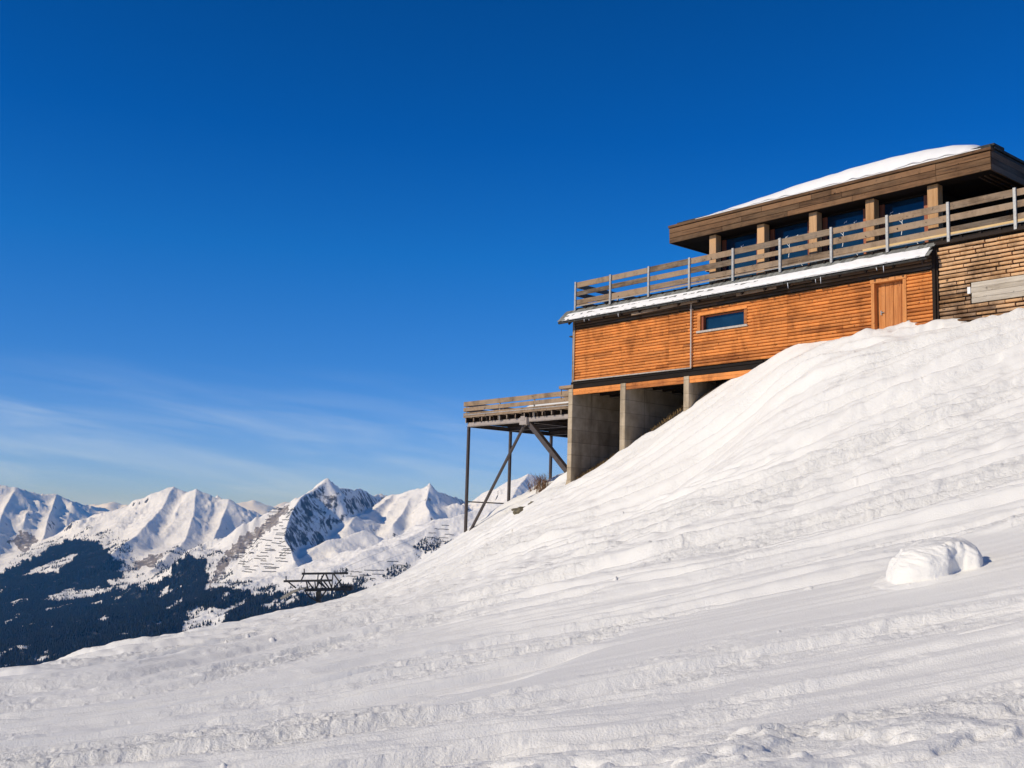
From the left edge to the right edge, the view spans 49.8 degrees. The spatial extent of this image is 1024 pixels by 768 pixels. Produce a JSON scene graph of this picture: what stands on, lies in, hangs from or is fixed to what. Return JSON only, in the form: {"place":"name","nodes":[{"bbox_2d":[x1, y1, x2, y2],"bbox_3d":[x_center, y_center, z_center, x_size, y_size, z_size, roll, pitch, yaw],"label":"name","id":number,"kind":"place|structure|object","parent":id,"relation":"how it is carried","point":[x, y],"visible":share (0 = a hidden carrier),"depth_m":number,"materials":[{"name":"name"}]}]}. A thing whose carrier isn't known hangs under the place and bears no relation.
{"place":"outdoors","nodes":[
{"label":"outdoors","id":0,"kind":"place"},
{"bbox_2d":[89,500,289,514],"bbox_3d":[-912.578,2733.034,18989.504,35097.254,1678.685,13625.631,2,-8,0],"label":"mountains","id":1,"kind":"structure","parent":0,"point":[260,508],"depth_m":21238.99,"materials":[{"name":"white snow"}]},
{"bbox_2d":[0,474,537,666],"bbox_3d":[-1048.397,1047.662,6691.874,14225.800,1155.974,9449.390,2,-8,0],"label":"mountains","id":2,"kind":"structure","parent":0,"point":[332,526],"depth_m":6421.94,"materials":[{"name":"white snow"}]},
{"bbox_2d":[0,538,368,667],"bbox_3d":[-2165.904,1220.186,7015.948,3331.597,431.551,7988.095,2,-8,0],"label":"valley forest","id":3,"kind":"object","parent":2,"relation":"on","point":[81,614],"visible":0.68,"depth_m":4883.92,"materials":[{"name":"green plant"}]},
{"bbox_2d":[0,521,374,664],"bbox_3d":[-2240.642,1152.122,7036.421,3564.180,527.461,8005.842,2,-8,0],"label":"open tree line","id":4,"kind":"object","parent":2,"relation":"on","point":[225,582],"visible":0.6,"depth_m":5900.26,"materials":[{"name":"green wood"}]},
{"bbox_2d":[219,536,451,591],"bbox_3d":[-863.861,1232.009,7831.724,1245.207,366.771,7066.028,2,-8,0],"label":"hillside grove","id":5,"kind":"object","parent":2,"relation":"on","point":[405,566],"visible":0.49,"depth_m":4649.90,"materials":[{"name":"green wood"}]},
{"bbox_2d":[0,308,1023,767],"bbox_3d":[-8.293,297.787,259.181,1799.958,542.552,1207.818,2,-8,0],"label":"snow slope","id":6,"kind":"structure","parent":0,"point":[692,584],"depth_m":16.31,"materials":[{"name":"white snow"}]},
{"bbox_2d":[280,568,353,602],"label":"cable car tower","id":7,"kind":"structure","parent":6,"relation":"on","point":[346,587],"depth_m":178.99,"materials":[{"name":"metal"}]},
{"bbox_2d":[463,391,568,531],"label":"viewing platform","id":8,"kind":"structure","parent":6,"relation":"on","point":[538,422],"depth_m":52.69,"materials":[{"name":"brown wood"}]},
{"bbox_2d":[527,401,567,406],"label":"platform snow","id":9,"kind":"structure","parent":8,"relation":"on","point":[547,404],"depth_m":51.58,"materials":[{"name":"white snow"}]},
{"bbox_2d":[513,507,523,514],"bbox_3d":[0.545,5.345,46.366,1.042,0.441,0.780,2,-8,0],"label":"stone","id":10,"kind":"object","parent":6,"relation":"on","point":[518,510],"visible":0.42,"depth_m":46.17,"materials":[{"name":"grey stone"}]},
{"bbox_2d":[526,480,537,491],"bbox_3d":[1.058,5.013,54.042,0.917,0.827,0.805,2,-8,0],"label":"bush","id":11,"kind":"object","parent":6,"relation":"on","point":[531,486],"visible":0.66,"depth_m":53.97,"materials":[{"name":"brown plant"}]},
{"bbox_2d":[533,473,549,492],"bbox_3d":[1.371,4.714,52.812,1.108,1.064,1.352,2,-8,0],"label":"bush","id":12,"kind":"object","parent":6,"relation":"on","point":[543,485],"visible":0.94,"depth_m":52.79,"materials":[{"name":"brown plant"}]},
{"bbox_2d":[557,143,1023,484],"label":"mountain hut","id":13,"kind":"object","parent":6,"relation":"on","point":[636,371],"visible":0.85,"depth_m":38.60,"materials":[{"name":"brown wood"}]},
{"bbox_2d":[696,305,747,333],"bbox_3d":[7.741,-2.339,40.401,0.310,0.750,2.320,8,-10,-40],"label":"window","id":14,"kind":"structure","parent":13,"relation":"in","point":[735,319],"depth_m":40.48,"materials":[{"name":"blue glass"}]},
{"bbox_2d":[722,233,756,280],"bbox_3d":[8.655,-4.649,41.625,0.120,1.860,1.740,8,-10,-40],"label":"window","id":15,"kind":"structure","parent":13,"relation":"in","point":[747,240],"depth_m":41.70,"materials":[{"name":"blue glass"}]},
{"bbox_2d":[564,247,929,320],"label":"eave snow","id":16,"kind":"structure","parent":13,"relation":"on","point":[872,261],"depth_m":38.39,"materials":[{"name":"white snow"}]},
{"bbox_2d":[770,221,808,271],"bbox_3d":[10.113,-4.829,39.961,0.120,1.860,1.740,8,-10,-40],"label":"window","id":17,"kind":"structure","parent":13,"relation":"in","point":[803,228],"depth_m":40.03,"materials":[{"name":"blue glass"}]},
{"bbox_2d":[696,145,980,218],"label":"roof snow","id":18,"kind":"structure","parent":13,"relation":"on","point":[888,165],"depth_m":37.09,"materials":[{"name":"white snow"}]},
{"bbox_2d":[823,209,865,260],"bbox_3d":[11.572,-5.009,38.295,0.120,1.860,1.740,8,-10,-40],"label":"window","id":19,"kind":"structure","parent":13,"relation":"in","point":[857,216],"depth_m":38.34,"materials":[{"name":"blue glass"}]},
{"bbox_2d":[870,274,907,328],"bbox_3d":[12.116,-2.226,35.317,0.275,2.390,1.280,8,-10,-40],"label":"door","id":20,"kind":"structure","parent":13,"relation":"in","point":[889,302],"depth_m":35.46,"materials":[{"name":"wood"}]},
{"bbox_2d":[879,195,927,250],"bbox_3d":[13.030,-5.189,36.633,0.120,1.860,1.740,8,-10,-40],"label":"window","id":21,"kind":"structure","parent":13,"relation":"in","point":[918,203],"depth_m":36.66,"materials":[{"name":"blue glass"}]},
{"bbox_2d":[871,537,993,589],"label":"snow block","id":22,"kind":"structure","parent":6,"relation":"on","point":[927,562],"depth_m":14.32,"materials":[{"name":"white snow"}]},
{"bbox_2d":[0,0,1023,506],"label":"sky","id":23,"kind":"structure","parent":0,"point":[265,252],"materials":[{"name":"blue"}]},
{"bbox_2d":[601,379,728,464],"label":"bare ground","id":24,"kind":"structure","parent":0,"point":[721,383],"depth_m":41.33,"materials":[{"name":"brown soil"}]},
{"bbox_2d":[574,406,682,479],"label":"dry grass","id":25,"kind":"structure","parent":24,"relation":"on","point":[598,465],"depth_m":44.33,"materials":[{"name":"brown plant"}]}
]}

